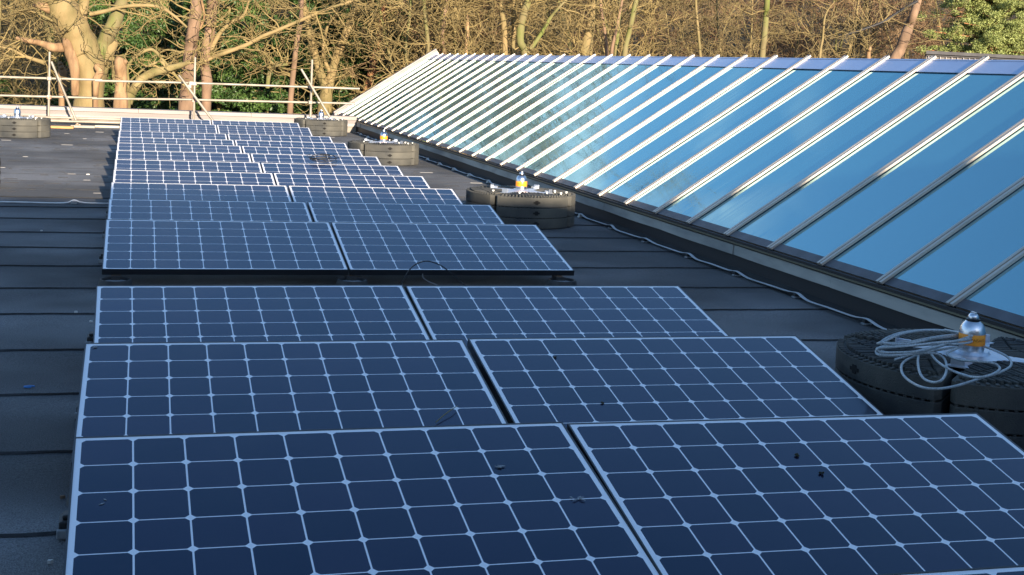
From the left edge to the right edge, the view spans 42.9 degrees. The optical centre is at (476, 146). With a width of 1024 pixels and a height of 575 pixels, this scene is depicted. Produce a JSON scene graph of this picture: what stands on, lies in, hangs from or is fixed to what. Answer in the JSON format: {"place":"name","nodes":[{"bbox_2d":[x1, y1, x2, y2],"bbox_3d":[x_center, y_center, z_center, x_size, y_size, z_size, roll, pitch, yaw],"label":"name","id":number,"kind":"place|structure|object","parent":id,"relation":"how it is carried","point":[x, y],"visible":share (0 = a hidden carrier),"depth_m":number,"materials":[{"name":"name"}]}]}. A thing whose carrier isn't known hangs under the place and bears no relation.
{"place":"outdoors","nodes":[
{"label":"outdoors","id":0,"kind":"place"},
{"bbox_2d":[0,0,1023,157],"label":"ground","id":1,"kind":"structure","parent":0,"point":[674,43],"depth_m":74.29,"materials":[{"name":"brown plant"}]},
{"bbox_2d":[0,0,118,103],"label":"bare tree","id":2,"kind":"object","parent":1,"relation":"on","point":[6,2],"visible":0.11,"depth_m":53.15,"materials":[{"name":"brown plant"}]},
{"bbox_2d":[0,0,119,107],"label":"bare tree","id":3,"kind":"object","parent":1,"relation":"on","point":[6,68],"visible":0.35,"depth_m":40.68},
{"bbox_2d":[0,0,142,109],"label":"bare tree","id":4,"kind":"object","parent":1,"relation":"on","point":[11,37],"visible":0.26,"depth_m":44.05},
{"bbox_2d":[0,0,173,107],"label":"bare tree","id":5,"kind":"object","parent":1,"relation":"on","point":[38,50],"visible":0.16,"depth_m":42.22,"materials":[{"name":"brown plant"}]},
{"bbox_2d":[42,0,171,109],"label":"evergreen tree","id":6,"kind":"object","parent":1,"relation":"on","point":[132,40],"visible":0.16,"depth_m":41.14,"materials":[{"name":"green plant"}]},
{"bbox_2d":[0,0,214,107],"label":"beech tree","id":7,"kind":"object","parent":1,"relation":"on","point":[84,50],"visible":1,"depth_m":33.77,"materials":[{"name":"beige plant"}]},
{"bbox_2d":[113,56,127,107],"bbox_3d":[-9.244,0.353,33.704,0.448,5.378,0.489,2,4,-15],"label":"tree snag","id":8,"kind":"object","parent":1,"relation":"on","point":[120,66],"visible":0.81,"depth_m":33.45,"materials":[{"name":"brown wood"}]},
{"bbox_2d":[116,39,196,104],"bbox_3d":[-9.033,-0.064,35.911,2.470,5.955,1.735,2,4,-15],"label":"bare sapling","id":9,"kind":"object","parent":1,"relation":"on","point":[162,61],"visible":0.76,"depth_m":35.83,"materials":[{"name":"beige plant"}]},
{"bbox_2d":[120,0,212,108],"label":"evergreen tree","id":10,"kind":"object","parent":1,"relation":"on","point":[159,31],"visible":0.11,"depth_m":42.26,"materials":[{"name":"green plant"}]},
{"bbox_2d":[127,29,222,107],"bbox_3d":[-8.425,-0.155,35.668,2.820,6.224,1.395,2,4,-15],"label":"leaning tree","id":11,"kind":"object","parent":1,"relation":"on","point":[133,90],"visible":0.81,"depth_m":35.55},
{"bbox_2d":[143,0,246,111],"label":"evergreen tree","id":12,"kind":"object","parent":1,"relation":"on","point":[165,94],"visible":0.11,"depth_m":40.99,"materials":[{"name":"green plant"}]},
{"bbox_2d":[138,0,254,110],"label":"twin tree","id":13,"kind":"object","parent":1,"relation":"on","point":[193,30],"visible":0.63,"depth_m":37.06,"materials":[{"name":"brown plant"}]},
{"bbox_2d":[153,0,287,112],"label":"evergreen tree","id":14,"kind":"object","parent":1,"relation":"on","point":[277,108],"visible":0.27,"depth_m":41.15,"materials":[{"name":"green plant"}]},
{"bbox_2d":[211,10,316,114],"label":"evergreen tree","id":15,"kind":"object","parent":1,"relation":"on","point":[261,76],"visible":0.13,"depth_m":43.09,"materials":[{"name":"green plant"}]},
{"bbox_2d":[127,0,404,110],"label":"twin tree","id":16,"kind":"object","parent":1,"relation":"on","point":[209,31],"visible":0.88,"depth_m":37.59,"materials":[{"name":"brown plant"}]},
{"bbox_2d":[211,0,366,113],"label":"slim tree","id":17,"kind":"object","parent":1,"relation":"on","point":[293,68],"visible":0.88,"depth_m":38.86,"materials":[{"name":"brown plant"}]},
{"bbox_2d":[261,0,357,113],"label":"evergreen tree","id":18,"kind":"object","parent":1,"relation":"on","point":[302,107],"visible":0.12,"depth_m":43.23,"materials":[{"name":"green plant"}]},
{"bbox_2d":[263,0,401,114],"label":"forked tree","id":19,"kind":"object","parent":1,"relation":"on","point":[340,48],"visible":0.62,"depth_m":40.08,"materials":[{"name":"brown plant"}]},
{"bbox_2d":[286,1,399,112],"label":"bare tree","id":20,"kind":"object","parent":1,"relation":"on","point":[363,71],"visible":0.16,"depth_m":43.18,"materials":[{"name":"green plant"}]},
{"bbox_2d":[314,0,422,107],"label":"tree","id":21,"kind":"object","parent":1,"relation":"on","point":[367,64],"visible":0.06,"depth_m":44.49,"materials":[{"name":"green plant"}]},
{"bbox_2d":[284,0,545,157],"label":"bare tree","id":22,"kind":"object","parent":1,"relation":"on","point":[374,15],"visible":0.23,"depth_m":40.20,"materials":[{"name":"brown plant"}]},
{"bbox_2d":[323,0,517,154],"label":"bare tree","id":23,"kind":"object","parent":1,"relation":"on","point":[413,12],"visible":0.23,"depth_m":38.44,"materials":[{"name":"brown plant"}]},
{"bbox_2d":[325,0,518,155],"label":"bare tree","id":24,"kind":"object","parent":1,"relation":"on","point":[419,54],"visible":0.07,"depth_m":41.54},
{"bbox_2d":[404,0,534,155],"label":"bare tree","id":25,"kind":"object","parent":1,"relation":"on","point":[490,40],"visible":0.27,"depth_m":40.17,"materials":[{"name":"brown wood"}]},
{"bbox_2d":[450,0,514,54],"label":"slender tree","id":26,"kind":"object","parent":1,"relation":"on","point":[503,24],"visible":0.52,"depth_m":40.21,"materials":[{"name":"brown wood"}]},
{"bbox_2d":[0,0,966,156],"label":"brushwood","id":27,"kind":"object","parent":1,"relation":"on","point":[798,45],"visible":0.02,"depth_m":49.52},
{"bbox_2d":[453,0,610,55],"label":"bare tree","id":28,"kind":"object","parent":1,"relation":"on","point":[545,38],"visible":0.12,"depth_m":44.79,"materials":[{"name":"brown wood"}]},
{"bbox_2d":[515,0,581,54],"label":"slender tree","id":29,"kind":"object","parent":1,"relation":"on","point":[521,44],"visible":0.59,"depth_m":39.92,"materials":[{"name":"brown plant"}]},
{"bbox_2d":[506,0,601,53],"bbox_3d":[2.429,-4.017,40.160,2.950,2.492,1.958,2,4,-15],"label":"slender tree","id":30,"kind":"object","parent":1,"relation":"on","point":[542,31],"visible":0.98,"depth_m":40.16,"materials":[{"name":"brown plant"}]},
{"bbox_2d":[543,0,607,55],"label":"slender tree","id":31,"kind":"object","parent":1,"relation":"on","point":[588,34],"visible":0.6,"depth_m":41.98,"materials":[{"name":"brown plant"}]},
{"bbox_2d":[527,0,693,55],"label":"bare tree","id":32,"kind":"object","parent":1,"relation":"on","point":[616,50],"visible":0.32,"depth_m":41.72,"materials":[{"name":"brown plant"}]},
{"bbox_2d":[562,0,660,55],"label":"bare tree","id":33,"kind":"object","parent":1,"relation":"on","point":[611,27],"visible":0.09,"depth_m":58.17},
{"bbox_2d":[515,0,708,56],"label":"bare tree","id":34,"kind":"object","parent":1,"relation":"on","point":[623,23],"visible":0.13,"depth_m":44.68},
{"bbox_2d":[598,0,669,55],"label":"slender tree","id":35,"kind":"object","parent":1,"relation":"on","point":[626,44],"visible":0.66,"depth_m":41.54,"materials":[{"name":"brown plant"}]},
{"bbox_2d":[556,0,713,56],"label":"bare tree","id":36,"kind":"object","parent":1,"relation":"on","point":[609,36],"visible":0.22,"depth_m":45.41,"materials":[{"name":"brown plant"}]},
{"bbox_2d":[620,0,783,57],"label":"bare tree","id":37,"kind":"object","parent":1,"relation":"on","point":[678,14],"visible":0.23,"depth_m":56.64,"materials":[{"name":"brown plant"}]},
{"bbox_2d":[625,0,789,56],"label":"bare tree","id":38,"kind":"object","parent":1,"relation":"on","point":[698,35],"visible":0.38,"depth_m":43.29,"materials":[{"name":"brown wood"}]},
{"bbox_2d":[648,0,807,57],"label":"bare tree","id":39,"kind":"object","parent":1,"relation":"on","point":[708,21],"visible":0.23,"depth_m":46.60,"materials":[{"name":"brown plant"}]},
{"bbox_2d":[673,0,798,56],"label":"bare tree","id":40,"kind":"object","parent":1,"relation":"on","point":[750,34],"visible":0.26,"depth_m":52.03,"materials":[{"name":"brown plant"}]},
{"bbox_2d":[479,158,1023,328],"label":"building wall","id":41,"kind":"structure","parent":1,"relation":"on","point":[795,257],"depth_m":14.84,"materials":[{"name":"black metal"}]},
{"bbox_2d":[0,124,880,574],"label":"flat roof","id":42,"kind":"structure","parent":41,"relation":"on","point":[50,274],"depth_m":8.97,"materials":[{"name":"rubber"}]},
{"bbox_2d":[0,106,50,137],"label":"roof anchor","id":43,"kind":"object","parent":42,"relation":"on","point":[17,125],"visible":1,"depth_m":22.02,"materials":[{"name":"metal"}]},
{"bbox_2d":[98,275,132,285],"bbox_3d":[-2.349,0.884,8.466,0.236,0.072,0.258,2,4,-15],"label":"ballast tub","id":44,"kind":"object","parent":42,"relation":"on","point":[114,280],"visible":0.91,"depth_m":8.42,"materials":[{"name":"black plastic"}]},
{"bbox_2d":[102,219,347,274],"bbox_3d":[-1.782,0.702,9.169,1.622,0.040,0.988,2,16,-15],"label":"solar panel","id":45,"kind":"object","parent":44,"relation":"on","point":[172,247],"visible":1,"depth_m":9.08,"materials":[{"name":"blue glass"}]},
{"bbox_2d":[0,104,356,132],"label":"parapet wall","id":46,"kind":"structure","parent":42,"relation":"on","point":[62,111],"depth_m":27.16,"materials":[{"name":"white concrete"}]},
{"bbox_2d":[0,52,359,124],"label":"guard rail","id":47,"kind":"object","parent":42,"relation":"on","point":[188,85],"visible":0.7,"depth_m":26.70,"materials":[{"name":"silver metal"}]},
{"bbox_2d":[294,110,347,135],"bbox_3d":[-3.221,-0.513,26.904,1.105,0.511,1.105,2,4,-15],"label":"roof anchor","id":48,"kind":"object","parent":42,"relation":"on","point":[320,125],"visible":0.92,"depth_m":26.46,"materials":[{"name":"metal"}]},
{"bbox_2d":[347,129,418,165],"bbox_3d":[-1.438,-0.012,20.049,1.105,0.511,1.105,2,4,-15],"label":"roof anchor","id":49,"kind":"object","parent":42,"relation":"on","point":[389,152],"visible":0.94,"depth_m":19.62,"materials":[{"name":"metal"}]},
{"bbox_2d":[466,171,575,228],"bbox_3d":[0.441,0.500,13.086,1.105,0.511,1.105,2,4,-15],"label":"roof anchor","id":50,"kind":"object","parent":42,"relation":"on","point":[520,202],"visible":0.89,"depth_m":12.66,"materials":[{"name":"rubber"}]},
{"bbox_2d":[546,276,576,285],"bbox_3d":[0.599,0.966,9.241,0.236,0.072,0.258,2,4,-15],"label":"ballast tub","id":51,"kind":"object","parent":42,"relation":"on","point":[557,281],"visible":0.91,"depth_m":9.18,"materials":[{"name":"black plastic"}]},
{"bbox_2d":[331,222,573,275],"bbox_3d":[-0.203,0.746,9.581,1.622,0.041,0.988,2,16,-15],"label":"solar panel","id":52,"kind":"object","parent":51,"relation":"on","point":[369,248],"visible":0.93,"depth_m":9.49,"materials":[{"name":"blue glass"}]},
{"bbox_2d":[356,132,886,329],"bbox_3d":[0.406,0.536,16.367,0.082,0.042,24.146,2,4,-15],"label":"conductor tape","id":53,"kind":"object","parent":42,"relation":"on","point":[864,322],"visible":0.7,"depth_m":10.30,"materials":[{"name":"black plastic"}]},
{"bbox_2d":[332,49,1023,341],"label":"glass skylight","id":54,"kind":"object","parent":42,"relation":"on","point":[907,175],"visible":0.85,"depth_m":11.56,"materials":[{"name":"blue glass"}]},
{"bbox_2d":[835,311,1023,449],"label":"roof anchor","id":55,"kind":"object","parent":42,"relation":"on","point":[883,385],"visible":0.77,"depth_m":5.70,"materials":[{"name":"rubber"}]},
{"bbox_2d":[875,329,1012,389],"bbox_3d":[2.071,0.908,5.771,0.575,0.090,1.491,4,4,19],"label":"wire coil","id":56,"kind":"object","parent":55,"relation":"on","point":[931,350],"visible":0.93,"depth_m":5.69,"materials":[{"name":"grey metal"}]},
{"bbox_2d":[873,565,1023,574],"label":"solar panel","id":57,"kind":"object","parent":42,"relation":"on","point":[1010,570],"depth_m":3.31,"materials":[{"name":"silver glass"}]},
{"bbox_3d":[2.015,1.357,3.920,0.236,0.072,0.258,2,4,-15],"label":"ballast tub","id":58,"kind":"object","parent":42,"relation":"on","visible":0},
{"bbox_2d":[567,413,1023,574],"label":"solar panel","id":59,"kind":"object","parent":58,"relation":"on","point":[885,494],"visible":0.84,"depth_m":4.22,"materials":[{"name":"blue glass"}]},
{"bbox_3d":[-1.287,1.176,4.475,0.236,0.072,0.258,2,4,-15],"label":"ballast tub","id":60,"kind":"object","parent":42,"relation":"on","visible":0},
{"bbox_2d":[71,339,507,469],"bbox_3d":[-0.734,0.995,5.169,1.622,0.041,0.988,2,16,-14],"label":"solar panel","id":61,"kind":"object","parent":60,"relation":"on","point":[141,388],"visible":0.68,"depth_m":5.21,"materials":[{"name":"blue glass"}]},
{"bbox_3d":[1.661,1.259,5.251,0.236,0.072,0.258,2,4,-15],"label":"ballast tub","id":62,"kind":"object","parent":42,"relation":"on","visible":0},
{"bbox_2d":[467,335,884,427],"bbox_3d":[0.858,1.037,5.586,1.622,0.041,0.988,2,16,-14],"label":"solar panel","id":63,"kind":"object","parent":62,"relation":"on","point":[623,379],"visible":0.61,"depth_m":5.62,"materials":[{"name":"blue glass"}]},
{"bbox_3d":[-1.640,1.079,5.801,0.236,0.072,0.258,2,4,-15],"label":"ballast tub","id":64,"kind":"object","parent":42,"relation":"on","visible":0},
{"bbox_2d":[93,285,430,342],"bbox_3d":[-1.070,0.897,6.514,1.622,0.040,0.988,2,16,-15],"label":"solar panel","id":65,"kind":"object","parent":64,"relation":"on","point":[174,313],"visible":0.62,"depth_m":6.61,"materials":[{"name":"blue glass"}]},
{"bbox_3d":[1.308,1.162,6.576,0.236,0.072,0.258,2,4,-15],"label":"ballast tub","id":66,"kind":"object","parent":42,"relation":"on","visible":0},
{"bbox_2d":[405,286,728,362],"bbox_3d":[0.507,0.942,6.919,1.622,0.040,0.988,2,16,-15],"label":"solar panel","id":67,"kind":"object","parent":66,"relation":"on","point":[464,313],"visible":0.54,"depth_m":7.02,"materials":[{"name":"blue glass"}]},
{"bbox_3d":[-0.801,0.580,14.505,0.236,0.072,0.258,2,4,-15],"label":"ballast tub","id":68,"kind":"object","parent":42,"relation":"on","visible":0},
{"bbox_2d":[261,163,403,175],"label":"solar panel","id":69,"kind":"object","parent":68,"relation":"on","point":[328,169],"visible":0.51,"depth_m":15.12,"materials":[{"name":"blue glass"}]},
{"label":"ballast tub","id":70,"kind":"object","parent":42,"relation":"on","visible":0},
{"bbox_2d":[115,150,251,161],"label":"solar panel","id":71,"kind":"object","parent":70,"relation":"on","point":[181,156],"visible":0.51,"depth_m":16.04,"materials":[{"name":"blue glass"}]},
{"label":"ballast tub","id":72,"kind":"object","parent":42,"relation":"on","visible":0},
{"bbox_2d":[250,153,381,164],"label":"solar panel","id":73,"kind":"object","parent":72,"relation":"on","point":[305,159],"visible":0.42,"depth_m":16.43,"materials":[{"name":"blue glass"}]},
{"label":"ballast tub","id":74,"kind":"object","parent":42,"relation":"on","visible":0},
{"bbox_2d":[117,142,241,152],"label":"solar panel","id":75,"kind":"object","parent":74,"relation":"on","point":[180,147],"visible":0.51,"depth_m":17.36,"materials":[{"name":"blue glass"}]},
{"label":"ballast tub","id":76,"kind":"object","parent":42,"relation":"on","visible":0},
{"bbox_2d":[241,146,362,155],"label":"solar panel","id":77,"kind":"object","parent":76,"relation":"on","point":[297,150],"visible":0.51,"depth_m":17.78,"materials":[{"name":"blue glass"}]},
{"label":"ballast tub","id":78,"kind":"object","parent":42,"relation":"on","visible":0},
{"bbox_2d":[118,137,234,145],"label":"solar panel","id":79,"kind":"object","parent":78,"relation":"on","point":[173,141],"visible":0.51,"depth_m":18.58,"materials":[{"name":"blue glass"}]},
{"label":"ballast tub","id":80,"kind":"object","parent":42,"relation":"on","visible":0},
{"bbox_2d":[234,140,347,148],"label":"solar panel","id":81,"kind":"object","parent":80,"relation":"on","point":[241,143],"visible":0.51,"depth_m":18.99,"materials":[{"name":"blue glass"}]},
{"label":"ballast tub","id":82,"kind":"object","parent":42,"relation":"on","visible":0},
{"bbox_2d":[118,131,227,139],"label":"solar panel","id":83,"kind":"object","parent":82,"relation":"on","point":[182,135],"visible":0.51,"depth_m":20.00,"materials":[{"name":"blue glass"}]},
{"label":"ballast tub","id":84,"kind":"object","parent":42,"relation":"on","visible":0},
{"bbox_2d":[227,134,332,143],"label":"solar panel","id":85,"kind":"object","parent":84,"relation":"on","point":[258,137],"visible":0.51,"depth_m":20.41,"materials":[{"name":"blue glass"}]},
{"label":"ballast tub","id":86,"kind":"object","parent":42,"relation":"on","visible":0},
{"bbox_2d":[120,122,216,132],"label":"solar panel","id":87,"kind":"object","parent":86,"relation":"on","point":[166,127],"visible":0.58,"depth_m":22.37,"materials":[{"name":"blue glass"}]},
{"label":"ballast tub","id":88,"kind":"object","parent":42,"relation":"on","visible":0},
{"bbox_2d":[217,125,312,135],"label":"solar panel","id":89,"kind":"object","parent":88,"relation":"on","point":[259,130],"visible":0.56,"depth_m":22.79,"materials":[{"name":"blue glass"}]},
{"bbox_2d":[724,0,806,57],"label":"slender tree","id":90,"kind":"object","parent":1,"relation":"on","point":[764,40],"visible":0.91,"depth_m":43.62,"materials":[{"name":"brown plant"}]},
{"bbox_2d":[704,0,843,57],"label":"bare tree","id":91,"kind":"object","parent":1,"relation":"on","point":[786,55],"visible":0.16,"depth_m":67.60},
{"bbox_2d":[706,0,865,57],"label":"bare tree","id":92,"kind":"object","parent":1,"relation":"on","point":[800,27],"visible":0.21,"depth_m":60.00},
{"bbox_2d":[796,0,880,57],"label":"slender tree","id":93,"kind":"object","parent":1,"relation":"on","point":[820,49],"visible":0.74,"depth_m":42.09,"materials":[{"name":"brown plant"}]},
{"bbox_2d":[782,0,905,58],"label":"bare tree","id":94,"kind":"object","parent":1,"relation":"on","point":[835,40],"visible":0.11,"depth_m":65.00,"materials":[{"name":"brown plant"}]},
{"bbox_2d":[769,0,922,58],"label":"bare tree","id":95,"kind":"object","parent":1,"relation":"on","point":[866,25],"visible":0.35,"depth_m":53.45,"materials":[{"name":"brown wood"}]},
{"bbox_2d":[802,0,923,58],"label":"bare tree","id":96,"kind":"object","parent":1,"relation":"on","point":[860,48],"visible":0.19,"depth_m":57.23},
{"bbox_2d":[784,0,967,58],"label":"bare tree","id":97,"kind":"object","parent":1,"relation":"on","point":[899,50],"visible":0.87,"depth_m":46.09,"materials":[{"name":"brown plant"}]},
{"bbox_2d":[851,0,952,58],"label":"bare tree","id":98,"kind":"object","parent":1,"relation":"on","point":[913,37],"visible":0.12,"depth_m":62.56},
{"bbox_2d":[888,0,973,58],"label":"bare tree","id":99,"kind":"object","parent":1,"relation":"on","point":[931,42],"visible":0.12,"depth_m":62.22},
{"bbox_2d":[915,0,1023,55],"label":"pine tree","id":100,"kind":"object","parent":1,"relation":"on","point":[999,34],"visible":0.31,"depth_m":48.91,"materials":[{"name":"green plant"}]},
{"bbox_2d":[925,51,1023,59],"bbox_3d":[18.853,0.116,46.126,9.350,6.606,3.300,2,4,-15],"label":"railing","id":101,"kind":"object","parent":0,"point":[955,55],"visible":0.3,"depth_m":43.66,"materials":[{"name":"grey metal"}]},
{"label":"ballast tub","id":102,"kind":"object","parent":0,"visible":0},
{"bbox_2d":[63,422,659,574],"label":"solar panel","id":103,"kind":"object","parent":102,"relation":"on","point":[435,500],"visible":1,"depth_m":3.87,"materials":[{"name":"blue glass"}]},
{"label":"ballast tub","id":104,"kind":"object","parent":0,"visible":0},
{"bbox_2d":[107,199,312,221],"bbox_3d":[-2.132,0.607,10.480,1.622,0.042,0.988,2,16,-15],"label":"solar panel","id":105,"kind":"object","parent":104,"relation":"on","point":[157,209],"visible":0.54,"depth_m":10.69,"materials":[{"name":"blue glass"}]},
{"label":"ballast tub","id":106,"kind":"object","parent":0,"visible":0},
{"bbox_2d":[307,202,504,224],"bbox_3d":[-0.550,0.650,10.894,1.622,0.040,0.988,2,16,-15],"label":"solar panel","id":107,"kind":"object","parent":106,"relation":"on","point":[329,212],"visible":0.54,"depth_m":11.10,"materials":[{"name":"blue glass"}]},
{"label":"ballast tub","id":108,"kind":"object","parent":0,"visible":0},
{"bbox_2d":[110,182,291,201],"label":"solar panel","id":109,"kind":"object","parent":108,"relation":"on","point":[176,191],"visible":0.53,"depth_m":12.05,"materials":[{"name":"blue glass"}]},
{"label":"ballast tub","id":110,"kind":"object","parent":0,"visible":0},
{"bbox_2d":[288,185,462,203],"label":"solar panel","id":111,"kind":"object","parent":110,"relation":"on","point":[306,194],"visible":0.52,"depth_m":12.47,"materials":[{"name":"blue glass"}]},
{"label":"ballast tub","id":112,"kind":"object","parent":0,"visible":0},
{"bbox_2d":[112,169,275,184],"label":"solar panel","id":113,"kind":"object","parent":112,"relation":"on","point":[189,177],"visible":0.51,"depth_m":13.37,"materials":[{"name":"blue glass"}]},
{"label":"ballast tub","id":114,"kind":"object","parent":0,"visible":0},
{"bbox_2d":[273,173,430,187],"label":"solar panel","id":115,"kind":"object","parent":114,"relation":"on","point":[302,179],"visible":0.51,"depth_m":13.79,"materials":[{"name":"blue glass"}]},
{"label":"ballast tub","id":116,"kind":"object","parent":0,"visible":0},
{"bbox_2d":[114,159,262,172],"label":"solar panel","id":117,"kind":"object","parent":116,"relation":"on","point":[173,165],"visible":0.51,"depth_m":14.70,"materials":[{"name":"blue glass"}]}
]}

